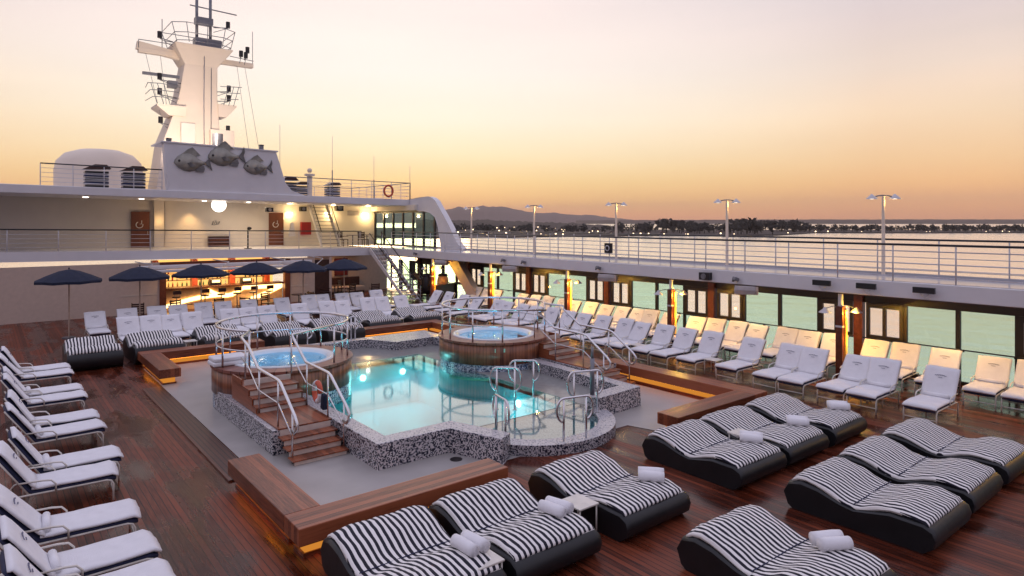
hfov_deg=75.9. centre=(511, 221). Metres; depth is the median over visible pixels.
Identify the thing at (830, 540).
rolled towels
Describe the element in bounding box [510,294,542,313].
sun lounger
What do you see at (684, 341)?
sun lounger
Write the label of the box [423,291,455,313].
sun lounger
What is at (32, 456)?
sun lounger
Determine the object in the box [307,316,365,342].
daybed
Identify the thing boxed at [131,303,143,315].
deck chair
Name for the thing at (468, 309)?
tub railing
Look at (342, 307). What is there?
sun lounger
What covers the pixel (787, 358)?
sun lounger
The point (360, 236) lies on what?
deck chair
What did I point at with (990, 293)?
side deck
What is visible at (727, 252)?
deck lamp
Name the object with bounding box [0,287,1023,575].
deck
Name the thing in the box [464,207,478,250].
deck lamp
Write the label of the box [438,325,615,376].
hot tub
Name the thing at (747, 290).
horn speaker
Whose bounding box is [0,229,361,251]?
ship railing
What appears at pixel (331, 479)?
pool surround floor
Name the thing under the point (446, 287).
planter partition
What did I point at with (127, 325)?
sun lounger
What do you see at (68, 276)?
parasol
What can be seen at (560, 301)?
sun lounger
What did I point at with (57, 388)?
sun lounger
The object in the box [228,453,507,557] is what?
deck bench
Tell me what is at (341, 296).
sun lounger
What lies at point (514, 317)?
sun lounger
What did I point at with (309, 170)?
ball post
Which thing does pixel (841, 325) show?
lamp post
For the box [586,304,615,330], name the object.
sun lounger
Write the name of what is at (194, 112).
ship mast
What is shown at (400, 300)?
sun lounger
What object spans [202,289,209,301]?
bar stool
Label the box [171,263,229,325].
parasol
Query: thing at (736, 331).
sun lounger
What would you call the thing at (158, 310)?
sun lounger
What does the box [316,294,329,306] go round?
sun lounger
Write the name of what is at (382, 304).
sun lounger
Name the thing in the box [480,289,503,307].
sun lounger
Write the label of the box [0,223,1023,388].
sea
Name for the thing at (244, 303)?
sun lounger
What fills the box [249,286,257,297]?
bar stool
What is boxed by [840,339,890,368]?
sun lounger
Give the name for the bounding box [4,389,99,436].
sun lounger
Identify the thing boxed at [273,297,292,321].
sun lounger
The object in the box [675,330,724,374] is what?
sun lounger
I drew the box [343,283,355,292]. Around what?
deck chair
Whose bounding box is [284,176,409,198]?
ship railing
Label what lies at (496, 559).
side table
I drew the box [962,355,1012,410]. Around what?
sun lounger
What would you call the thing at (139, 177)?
louvred vent
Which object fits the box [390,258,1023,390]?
window wall
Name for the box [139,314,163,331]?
sun lounger
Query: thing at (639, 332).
sun lounger
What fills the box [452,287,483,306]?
sun lounger
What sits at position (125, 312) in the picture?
sun lounger
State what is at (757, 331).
sun lounger
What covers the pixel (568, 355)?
tub stairs
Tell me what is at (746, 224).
shore woodland
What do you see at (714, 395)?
deck bench
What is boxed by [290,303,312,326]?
sun lounger
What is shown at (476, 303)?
sun lounger
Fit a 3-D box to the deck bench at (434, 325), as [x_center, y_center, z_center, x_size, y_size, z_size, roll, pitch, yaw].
[-3.387,4.375,25.070,3.740,0.450,4.120,0,0,-39]
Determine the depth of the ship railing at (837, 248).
21.02 m
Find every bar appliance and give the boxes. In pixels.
[209,279,221,284]
[240,277,251,283]
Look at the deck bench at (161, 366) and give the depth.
21.01 m
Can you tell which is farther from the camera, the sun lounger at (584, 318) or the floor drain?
the sun lounger at (584, 318)
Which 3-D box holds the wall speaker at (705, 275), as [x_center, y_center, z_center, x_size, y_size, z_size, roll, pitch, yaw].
[6.629,1.880,22.524,0.240,0.260,0.400,0,0,-39]
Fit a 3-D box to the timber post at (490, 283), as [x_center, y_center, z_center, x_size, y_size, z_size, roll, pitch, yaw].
[-1.064,3.353,32.507,1.262,2.490,0.340,0,0,0]
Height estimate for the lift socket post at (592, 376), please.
1.130 m
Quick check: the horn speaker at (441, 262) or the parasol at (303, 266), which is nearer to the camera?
the parasol at (303, 266)
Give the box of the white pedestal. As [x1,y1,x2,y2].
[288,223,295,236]
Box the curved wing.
[408,196,465,249]
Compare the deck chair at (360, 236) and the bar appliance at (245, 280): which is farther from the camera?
the deck chair at (360, 236)
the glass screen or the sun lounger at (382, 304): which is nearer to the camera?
the sun lounger at (382, 304)
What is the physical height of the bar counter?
1.180 m
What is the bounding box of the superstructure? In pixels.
[0,141,409,324]
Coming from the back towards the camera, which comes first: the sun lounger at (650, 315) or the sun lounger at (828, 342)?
the sun lounger at (650, 315)
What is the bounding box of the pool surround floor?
[144,361,697,504]
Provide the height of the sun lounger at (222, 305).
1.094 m
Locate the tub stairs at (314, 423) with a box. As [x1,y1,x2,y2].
[232,372,348,465]
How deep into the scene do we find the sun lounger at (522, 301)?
31.98 m
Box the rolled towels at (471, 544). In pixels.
[450,529,489,557]
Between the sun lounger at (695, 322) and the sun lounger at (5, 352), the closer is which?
the sun lounger at (5, 352)
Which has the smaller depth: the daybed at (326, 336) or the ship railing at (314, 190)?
the daybed at (326, 336)
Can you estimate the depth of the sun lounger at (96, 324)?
25.54 m
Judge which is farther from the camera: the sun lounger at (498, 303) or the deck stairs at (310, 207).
the deck stairs at (310, 207)
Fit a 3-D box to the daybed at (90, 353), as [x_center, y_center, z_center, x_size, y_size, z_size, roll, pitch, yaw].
[-13.515,4.200,21.148,1.480,0.796,2.200,0,0,-38]
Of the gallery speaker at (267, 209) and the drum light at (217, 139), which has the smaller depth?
the drum light at (217, 139)
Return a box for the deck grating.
[142,386,236,481]
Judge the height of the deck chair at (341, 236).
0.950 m
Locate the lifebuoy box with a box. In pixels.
[604,243,612,252]
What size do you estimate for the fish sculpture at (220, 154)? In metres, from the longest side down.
1.900 x 1.365 x 0.304 m
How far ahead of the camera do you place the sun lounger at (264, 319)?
27.07 m
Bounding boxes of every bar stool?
[172,290,180,299]
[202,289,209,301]
[217,288,225,300]
[233,287,241,307]
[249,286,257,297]
[265,285,273,304]
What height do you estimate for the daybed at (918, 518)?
0.570 m
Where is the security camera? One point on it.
(736, 279)
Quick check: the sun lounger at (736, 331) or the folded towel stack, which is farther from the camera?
the sun lounger at (736, 331)
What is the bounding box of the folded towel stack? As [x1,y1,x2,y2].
[208,352,247,366]
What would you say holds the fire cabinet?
attached to the superstructure
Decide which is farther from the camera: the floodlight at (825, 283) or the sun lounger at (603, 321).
the sun lounger at (603, 321)
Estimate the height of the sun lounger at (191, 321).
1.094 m
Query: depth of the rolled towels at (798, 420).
13.19 m
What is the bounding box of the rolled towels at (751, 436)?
[739,430,762,443]
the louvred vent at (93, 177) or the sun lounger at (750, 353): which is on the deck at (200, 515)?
the sun lounger at (750, 353)
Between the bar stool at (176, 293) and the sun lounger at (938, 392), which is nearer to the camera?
the sun lounger at (938, 392)
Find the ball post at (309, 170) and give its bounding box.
[304,168,314,195]
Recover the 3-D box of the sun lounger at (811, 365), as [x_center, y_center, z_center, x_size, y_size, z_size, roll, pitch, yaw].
[7.870,4.051,17.708,1.672,1.094,0.752,0,0,-41]
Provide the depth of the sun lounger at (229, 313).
26.14 m
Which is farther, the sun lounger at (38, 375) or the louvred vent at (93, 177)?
the louvred vent at (93, 177)
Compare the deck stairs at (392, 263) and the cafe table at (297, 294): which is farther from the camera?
the deck stairs at (392, 263)
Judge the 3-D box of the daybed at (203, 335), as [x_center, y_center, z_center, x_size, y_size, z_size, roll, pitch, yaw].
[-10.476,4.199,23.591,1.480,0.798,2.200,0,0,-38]
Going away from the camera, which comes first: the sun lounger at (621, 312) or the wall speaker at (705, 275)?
the wall speaker at (705, 275)
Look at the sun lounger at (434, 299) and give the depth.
33.08 m
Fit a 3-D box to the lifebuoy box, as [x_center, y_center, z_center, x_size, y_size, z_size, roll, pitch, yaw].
[3.840,1.070,26.216,0.160,0.400,0.350,0,0,-39]
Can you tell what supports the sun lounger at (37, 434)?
on the deck at (200, 515)
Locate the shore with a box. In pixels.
[576,219,1023,223]
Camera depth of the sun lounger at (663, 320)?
25.06 m
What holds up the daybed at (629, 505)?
on the deck at (200, 515)
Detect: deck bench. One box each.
[138,339,264,384]
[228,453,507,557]
[364,319,460,336]
[605,358,766,426]
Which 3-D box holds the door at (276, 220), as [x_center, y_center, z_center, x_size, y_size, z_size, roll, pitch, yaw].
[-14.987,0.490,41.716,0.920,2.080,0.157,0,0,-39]
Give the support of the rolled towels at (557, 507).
on the daybed at (515, 526)
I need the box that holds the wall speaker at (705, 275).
[699,272,711,279]
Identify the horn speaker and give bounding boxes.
[434,260,448,265]
[502,265,518,271]
[598,273,617,281]
[734,285,757,294]
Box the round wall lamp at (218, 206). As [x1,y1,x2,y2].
[211,201,225,211]
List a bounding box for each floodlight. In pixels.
[812,279,830,290]
[856,283,876,294]
[912,286,935,299]
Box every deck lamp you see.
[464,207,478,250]
[524,205,543,253]
[605,202,627,258]
[713,199,740,264]
[866,194,900,273]
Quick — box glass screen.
[371,205,436,247]
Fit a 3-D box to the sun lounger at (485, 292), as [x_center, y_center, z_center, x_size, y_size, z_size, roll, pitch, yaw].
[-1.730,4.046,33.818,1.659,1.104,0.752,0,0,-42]
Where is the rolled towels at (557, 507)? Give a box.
[538,496,573,518]
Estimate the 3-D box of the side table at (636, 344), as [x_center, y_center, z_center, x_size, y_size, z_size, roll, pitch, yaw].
[4.248,4.370,22.086,0.400,0.455,0.440,0,0,-39]
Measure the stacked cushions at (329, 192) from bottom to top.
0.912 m
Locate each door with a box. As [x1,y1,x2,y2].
[131,211,149,247]
[181,122,194,143]
[269,213,283,244]
[315,259,328,294]
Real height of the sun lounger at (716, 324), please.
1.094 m
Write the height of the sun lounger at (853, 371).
1.054 m
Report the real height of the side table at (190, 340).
0.455 m
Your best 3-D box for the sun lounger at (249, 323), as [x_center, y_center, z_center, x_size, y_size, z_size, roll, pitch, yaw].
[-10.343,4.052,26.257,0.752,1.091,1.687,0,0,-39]
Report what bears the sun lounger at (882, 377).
on the deck at (200, 515)
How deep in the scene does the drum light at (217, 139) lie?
36.54 m
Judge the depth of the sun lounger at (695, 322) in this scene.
24.08 m
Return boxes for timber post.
[422,259,442,296]
[478,264,502,308]
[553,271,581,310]
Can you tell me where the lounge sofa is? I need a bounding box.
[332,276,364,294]
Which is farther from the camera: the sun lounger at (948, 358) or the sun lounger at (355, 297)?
the sun lounger at (355, 297)
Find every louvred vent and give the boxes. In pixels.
[82,164,110,187]
[120,166,147,188]
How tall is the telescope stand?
1.250 m
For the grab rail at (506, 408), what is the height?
0.884 m
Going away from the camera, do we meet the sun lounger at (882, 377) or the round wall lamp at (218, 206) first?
the sun lounger at (882, 377)
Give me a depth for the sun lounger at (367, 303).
29.92 m
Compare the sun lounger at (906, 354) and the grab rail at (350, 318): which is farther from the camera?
the grab rail at (350, 318)
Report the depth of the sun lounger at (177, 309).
27.56 m
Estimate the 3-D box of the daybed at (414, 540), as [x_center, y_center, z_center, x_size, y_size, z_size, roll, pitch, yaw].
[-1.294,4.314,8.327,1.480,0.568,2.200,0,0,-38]
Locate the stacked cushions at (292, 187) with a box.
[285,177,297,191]
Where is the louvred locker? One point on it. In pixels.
(218, 242)
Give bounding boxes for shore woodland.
[436,217,1023,233]
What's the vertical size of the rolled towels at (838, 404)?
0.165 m
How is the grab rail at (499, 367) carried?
on the swimming pool
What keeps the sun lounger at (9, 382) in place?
on the deck at (200, 515)
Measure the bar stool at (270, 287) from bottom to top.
1.100 m
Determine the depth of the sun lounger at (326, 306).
28.70 m
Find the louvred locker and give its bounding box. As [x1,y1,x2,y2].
[208,236,228,246]
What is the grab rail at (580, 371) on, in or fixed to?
on the swimming pool
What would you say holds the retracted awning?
attached to the superstructure
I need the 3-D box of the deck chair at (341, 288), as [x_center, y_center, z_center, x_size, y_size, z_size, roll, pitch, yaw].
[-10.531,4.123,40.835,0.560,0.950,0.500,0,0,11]
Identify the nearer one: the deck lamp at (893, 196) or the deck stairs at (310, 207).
the deck lamp at (893, 196)
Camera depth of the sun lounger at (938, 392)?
15.46 m
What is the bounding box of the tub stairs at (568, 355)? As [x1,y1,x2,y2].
[517,331,635,384]
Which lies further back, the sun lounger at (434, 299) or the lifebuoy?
the lifebuoy
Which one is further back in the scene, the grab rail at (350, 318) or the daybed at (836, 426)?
the grab rail at (350, 318)
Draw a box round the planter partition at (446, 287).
[435,282,454,303]
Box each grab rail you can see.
[293,330,312,344]
[348,316,359,339]
[489,366,521,409]
[492,394,509,431]
[508,360,540,397]
[556,395,593,441]
[567,369,603,415]
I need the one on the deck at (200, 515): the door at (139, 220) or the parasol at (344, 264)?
the parasol at (344, 264)
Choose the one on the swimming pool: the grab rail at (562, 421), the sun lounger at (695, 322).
the grab rail at (562, 421)
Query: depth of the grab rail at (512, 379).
16.39 m
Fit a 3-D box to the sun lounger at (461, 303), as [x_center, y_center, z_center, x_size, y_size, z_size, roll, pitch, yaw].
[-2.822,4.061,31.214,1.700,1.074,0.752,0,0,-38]
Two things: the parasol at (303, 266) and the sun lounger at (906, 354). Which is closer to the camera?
the sun lounger at (906, 354)
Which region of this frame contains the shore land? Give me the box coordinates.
[377,228,1023,237]
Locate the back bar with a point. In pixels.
(230, 278)
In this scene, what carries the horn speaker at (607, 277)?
attached to the side deck at (990, 293)
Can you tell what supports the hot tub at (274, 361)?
on the pool surround floor
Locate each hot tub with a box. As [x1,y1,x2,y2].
[210,345,352,455]
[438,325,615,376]
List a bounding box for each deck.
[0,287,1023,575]
[383,247,1023,308]
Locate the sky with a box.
[0,0,1023,219]
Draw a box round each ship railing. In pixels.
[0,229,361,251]
[40,162,161,188]
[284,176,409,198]
[312,186,350,195]
[352,183,410,198]
[391,231,1023,285]
[455,230,1023,278]
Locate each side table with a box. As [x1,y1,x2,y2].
[183,339,196,345]
[478,549,504,570]
[563,493,598,529]
[630,343,644,359]
[703,357,722,375]
[727,428,747,437]
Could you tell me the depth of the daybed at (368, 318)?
26.93 m
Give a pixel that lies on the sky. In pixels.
(784, 109)
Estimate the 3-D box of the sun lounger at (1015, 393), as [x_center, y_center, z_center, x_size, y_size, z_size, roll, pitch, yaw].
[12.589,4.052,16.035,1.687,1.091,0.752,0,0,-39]
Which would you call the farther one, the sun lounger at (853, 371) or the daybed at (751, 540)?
the sun lounger at (853, 371)
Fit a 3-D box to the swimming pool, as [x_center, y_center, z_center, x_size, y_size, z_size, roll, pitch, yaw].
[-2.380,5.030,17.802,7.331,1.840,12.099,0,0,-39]
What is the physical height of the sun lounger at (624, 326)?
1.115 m
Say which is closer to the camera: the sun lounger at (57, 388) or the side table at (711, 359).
the sun lounger at (57, 388)
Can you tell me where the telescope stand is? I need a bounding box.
[244,227,251,248]
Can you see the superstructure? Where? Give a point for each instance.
(183, 200)
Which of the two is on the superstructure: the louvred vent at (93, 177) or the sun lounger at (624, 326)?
the louvred vent at (93, 177)
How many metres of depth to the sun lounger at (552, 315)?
26.35 m
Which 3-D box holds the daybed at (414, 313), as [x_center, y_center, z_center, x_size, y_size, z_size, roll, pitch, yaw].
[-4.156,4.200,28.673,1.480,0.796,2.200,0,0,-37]
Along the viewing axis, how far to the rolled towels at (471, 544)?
8.16 m
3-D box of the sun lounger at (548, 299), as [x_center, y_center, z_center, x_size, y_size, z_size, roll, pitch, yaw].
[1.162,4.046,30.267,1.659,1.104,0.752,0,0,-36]
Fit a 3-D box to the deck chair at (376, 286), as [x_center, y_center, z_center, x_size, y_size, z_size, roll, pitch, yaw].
[-8.140,4.123,38.841,0.500,0.950,0.560,0,0,-29]
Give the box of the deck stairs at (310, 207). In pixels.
[308,195,340,246]
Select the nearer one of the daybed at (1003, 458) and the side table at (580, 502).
the side table at (580, 502)
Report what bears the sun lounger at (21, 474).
on the deck at (200, 515)
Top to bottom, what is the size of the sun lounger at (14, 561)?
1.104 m
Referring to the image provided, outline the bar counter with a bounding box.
[166,281,283,310]
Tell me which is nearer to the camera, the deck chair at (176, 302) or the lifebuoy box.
the lifebuoy box
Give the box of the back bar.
[151,257,272,286]
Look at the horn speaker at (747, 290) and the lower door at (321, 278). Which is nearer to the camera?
the horn speaker at (747, 290)
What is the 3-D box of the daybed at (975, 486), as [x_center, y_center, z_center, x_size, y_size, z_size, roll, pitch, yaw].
[6.990,4.314,11.395,1.480,0.568,2.200,0,0,-40]
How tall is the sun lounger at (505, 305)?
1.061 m
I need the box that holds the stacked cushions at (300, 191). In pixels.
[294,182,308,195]
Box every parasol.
[34,268,101,338]
[109,265,169,323]
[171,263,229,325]
[230,260,282,299]
[280,259,326,294]
[323,258,366,292]
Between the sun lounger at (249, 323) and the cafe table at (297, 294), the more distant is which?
the cafe table at (297, 294)
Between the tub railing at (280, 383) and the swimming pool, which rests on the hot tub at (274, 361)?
the tub railing at (280, 383)
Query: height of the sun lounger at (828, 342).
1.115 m
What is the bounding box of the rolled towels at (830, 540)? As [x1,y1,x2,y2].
[808,529,853,551]
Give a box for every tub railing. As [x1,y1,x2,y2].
[214,311,350,463]
[441,296,636,380]
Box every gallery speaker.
[265,207,272,211]
[299,207,306,210]
[334,206,343,210]
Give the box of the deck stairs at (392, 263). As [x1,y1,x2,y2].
[368,233,421,302]
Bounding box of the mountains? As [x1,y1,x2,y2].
[377,205,630,222]
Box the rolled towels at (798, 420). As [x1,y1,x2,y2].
[786,415,809,426]
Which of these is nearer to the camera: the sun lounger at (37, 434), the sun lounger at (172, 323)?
the sun lounger at (37, 434)
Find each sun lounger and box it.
[0,346,70,389]
[0,353,73,383]
[0,366,83,405]
[0,373,87,425]
[0,440,118,499]
[0,484,140,545]
[0,515,161,575]
[0,543,175,575]
[1,402,107,457]
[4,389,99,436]
[6,426,123,500]
[84,311,110,336]
[116,307,140,336]
[116,316,140,343]
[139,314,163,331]
[146,305,166,314]
[161,314,189,345]
[168,304,187,326]
[181,311,203,345]
[194,302,219,324]
[214,301,231,319]
[219,308,249,329]
[238,307,262,336]
[240,299,257,311]
[257,305,280,323]
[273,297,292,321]
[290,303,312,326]
[300,294,318,317]
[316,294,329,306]
[317,300,337,317]
[334,293,360,311]
[334,300,353,316]
[349,292,363,307]
[359,297,386,315]
[369,289,394,307]
[374,296,392,314]
[392,295,410,307]
[409,290,442,306]
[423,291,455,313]
[434,294,470,313]
[446,298,484,322]
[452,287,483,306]
[466,288,487,308]
[467,299,504,324]
[476,301,515,322]
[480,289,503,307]
[491,303,529,324]
[503,305,543,325]
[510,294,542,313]
[513,293,529,308]
[528,307,561,327]
[539,298,563,322]
[540,296,554,312]
[540,310,577,331]
[553,313,593,337]
[557,300,582,321]
[569,315,613,350]
[574,302,599,321]
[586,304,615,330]
[591,306,631,328]
[591,318,636,351]
[606,308,643,336]
[606,321,652,358]
[631,323,675,364]
[640,309,660,329]
[645,312,680,342]
[649,327,698,368]
[670,316,707,346]
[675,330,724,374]
[692,318,726,350]
[714,337,766,383]
[719,320,748,357]
[724,324,769,359]
[752,342,805,392]
[760,327,798,366]
[775,330,821,357]
[777,346,829,398]
[815,354,870,401]
[820,333,848,378]
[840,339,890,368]
[845,357,901,414]
[890,342,920,392]
[902,364,960,424]
[914,347,962,395]
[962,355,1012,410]
[1000,359,1023,411]
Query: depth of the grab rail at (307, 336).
21.65 m
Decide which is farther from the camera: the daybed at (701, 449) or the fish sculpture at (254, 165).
the fish sculpture at (254, 165)
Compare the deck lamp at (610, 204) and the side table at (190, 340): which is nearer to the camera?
the side table at (190, 340)
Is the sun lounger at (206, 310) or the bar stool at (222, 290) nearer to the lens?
the sun lounger at (206, 310)
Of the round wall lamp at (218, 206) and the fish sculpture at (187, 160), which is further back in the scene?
the round wall lamp at (218, 206)
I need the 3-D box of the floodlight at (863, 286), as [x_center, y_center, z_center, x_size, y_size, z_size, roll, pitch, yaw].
[9.922,1.895,18.372,0.169,0.329,0.520,0,0,-39]
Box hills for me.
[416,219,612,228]
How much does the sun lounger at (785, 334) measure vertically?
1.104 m
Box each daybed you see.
[62,335,123,371]
[123,330,185,364]
[191,324,247,345]
[258,321,316,346]
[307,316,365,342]
[320,505,506,575]
[348,310,402,326]
[391,306,443,328]
[429,478,601,575]
[528,450,690,541]
[642,419,786,489]
[677,504,897,575]
[699,406,829,466]
[745,393,867,447]
[784,457,971,553]
[837,436,1003,513]
[880,418,1023,484]
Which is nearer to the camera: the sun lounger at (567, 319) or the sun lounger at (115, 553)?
the sun lounger at (115, 553)
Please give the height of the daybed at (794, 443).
0.568 m
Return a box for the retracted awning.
[135,256,322,272]
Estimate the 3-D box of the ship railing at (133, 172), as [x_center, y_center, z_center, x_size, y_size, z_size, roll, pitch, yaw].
[-19.615,-2.125,31.577,5.040,1.150,0.060,0,0,-39]
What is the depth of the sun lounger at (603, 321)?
24.14 m
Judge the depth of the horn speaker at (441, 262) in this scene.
35.52 m
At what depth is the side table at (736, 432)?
12.94 m
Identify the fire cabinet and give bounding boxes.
[300,222,310,234]
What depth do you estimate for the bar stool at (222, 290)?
34.50 m
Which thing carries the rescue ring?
hanging from the tub railing at (280, 383)
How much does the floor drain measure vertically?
0.007 m
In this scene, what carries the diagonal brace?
attached to the side deck at (990, 293)
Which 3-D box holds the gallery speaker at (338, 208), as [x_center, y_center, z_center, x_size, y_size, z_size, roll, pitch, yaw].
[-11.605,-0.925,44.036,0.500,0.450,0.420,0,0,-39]
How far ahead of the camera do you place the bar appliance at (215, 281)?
35.22 m
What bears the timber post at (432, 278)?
on the deck at (200, 515)
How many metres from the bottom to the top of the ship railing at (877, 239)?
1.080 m
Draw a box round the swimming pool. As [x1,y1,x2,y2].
[303,330,640,470]
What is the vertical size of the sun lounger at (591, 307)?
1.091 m
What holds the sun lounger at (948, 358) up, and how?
on the deck at (200, 515)
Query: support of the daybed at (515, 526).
on the deck at (200, 515)
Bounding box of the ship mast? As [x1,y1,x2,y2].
[135,0,258,189]
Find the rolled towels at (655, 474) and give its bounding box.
[638,466,664,482]
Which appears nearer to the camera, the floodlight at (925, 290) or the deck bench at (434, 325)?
the floodlight at (925, 290)
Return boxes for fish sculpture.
[174,147,211,171]
[207,141,245,165]
[243,155,272,174]
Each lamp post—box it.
[654,279,688,347]
[819,294,862,377]
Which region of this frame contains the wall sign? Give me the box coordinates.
[347,211,359,215]
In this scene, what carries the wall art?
attached to the superstructure
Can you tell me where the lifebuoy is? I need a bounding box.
[383,184,393,196]
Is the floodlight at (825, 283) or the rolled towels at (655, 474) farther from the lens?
the floodlight at (825, 283)
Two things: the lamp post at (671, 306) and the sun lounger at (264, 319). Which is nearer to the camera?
the lamp post at (671, 306)
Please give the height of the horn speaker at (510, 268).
0.310 m
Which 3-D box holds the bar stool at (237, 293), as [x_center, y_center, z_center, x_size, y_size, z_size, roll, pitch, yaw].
[-14.712,4.048,35.134,0.400,1.100,0.400,0,0,-39]
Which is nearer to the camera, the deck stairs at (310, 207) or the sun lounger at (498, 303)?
the sun lounger at (498, 303)
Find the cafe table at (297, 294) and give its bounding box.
[291,293,304,302]
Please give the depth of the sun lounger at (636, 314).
26.42 m
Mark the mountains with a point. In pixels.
(499, 213)
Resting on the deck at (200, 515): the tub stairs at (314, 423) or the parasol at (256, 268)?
the parasol at (256, 268)
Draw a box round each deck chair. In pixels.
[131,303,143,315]
[169,299,180,304]
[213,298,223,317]
[260,292,273,305]
[337,232,347,245]
[337,280,348,292]
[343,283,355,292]
[357,232,368,245]
[369,283,379,296]
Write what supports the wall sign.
attached to the superstructure
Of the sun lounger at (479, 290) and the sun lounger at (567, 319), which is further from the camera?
the sun lounger at (479, 290)
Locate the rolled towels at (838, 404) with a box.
[826,400,849,410]
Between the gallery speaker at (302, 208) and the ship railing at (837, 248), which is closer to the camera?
the ship railing at (837, 248)
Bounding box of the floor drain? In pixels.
[450,457,461,461]
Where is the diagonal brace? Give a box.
[449,261,487,307]
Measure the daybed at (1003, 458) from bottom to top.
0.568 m
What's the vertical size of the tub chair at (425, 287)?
1.560 m
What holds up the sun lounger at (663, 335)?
on the deck at (200, 515)
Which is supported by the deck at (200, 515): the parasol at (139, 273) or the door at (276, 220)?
the parasol at (139, 273)
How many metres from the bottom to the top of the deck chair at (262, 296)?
0.950 m
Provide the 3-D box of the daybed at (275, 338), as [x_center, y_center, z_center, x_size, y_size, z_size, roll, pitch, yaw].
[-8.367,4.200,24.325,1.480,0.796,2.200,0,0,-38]
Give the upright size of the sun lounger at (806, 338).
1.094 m
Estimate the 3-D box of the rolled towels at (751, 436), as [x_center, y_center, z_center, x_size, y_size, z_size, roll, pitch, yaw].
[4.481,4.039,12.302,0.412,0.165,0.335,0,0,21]
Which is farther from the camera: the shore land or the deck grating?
the shore land
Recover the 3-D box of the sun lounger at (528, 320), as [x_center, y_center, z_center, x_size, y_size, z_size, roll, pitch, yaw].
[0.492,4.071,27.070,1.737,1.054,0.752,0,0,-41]
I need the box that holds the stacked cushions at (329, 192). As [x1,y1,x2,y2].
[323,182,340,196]
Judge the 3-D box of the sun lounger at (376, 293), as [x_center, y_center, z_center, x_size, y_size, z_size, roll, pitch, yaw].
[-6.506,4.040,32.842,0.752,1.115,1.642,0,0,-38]
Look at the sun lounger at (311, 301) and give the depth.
31.03 m
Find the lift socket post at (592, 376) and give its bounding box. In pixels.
[590,347,594,394]
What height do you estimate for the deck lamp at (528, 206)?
2.475 m
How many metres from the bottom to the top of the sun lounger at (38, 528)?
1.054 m
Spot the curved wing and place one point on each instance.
(434, 207)
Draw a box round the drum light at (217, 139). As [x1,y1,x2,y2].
[212,133,222,145]
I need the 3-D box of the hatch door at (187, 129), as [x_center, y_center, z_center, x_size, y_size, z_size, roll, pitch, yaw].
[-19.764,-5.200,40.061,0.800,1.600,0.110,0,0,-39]
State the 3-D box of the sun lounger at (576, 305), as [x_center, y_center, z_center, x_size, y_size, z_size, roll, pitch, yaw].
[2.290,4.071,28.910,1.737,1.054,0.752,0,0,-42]
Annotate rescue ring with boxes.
[312,380,326,409]
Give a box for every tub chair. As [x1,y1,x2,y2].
[421,273,429,299]
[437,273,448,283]
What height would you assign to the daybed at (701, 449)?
0.568 m
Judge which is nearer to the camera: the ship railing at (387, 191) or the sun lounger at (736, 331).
the sun lounger at (736, 331)
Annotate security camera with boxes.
[732,277,738,282]
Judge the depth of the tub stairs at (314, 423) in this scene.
13.65 m

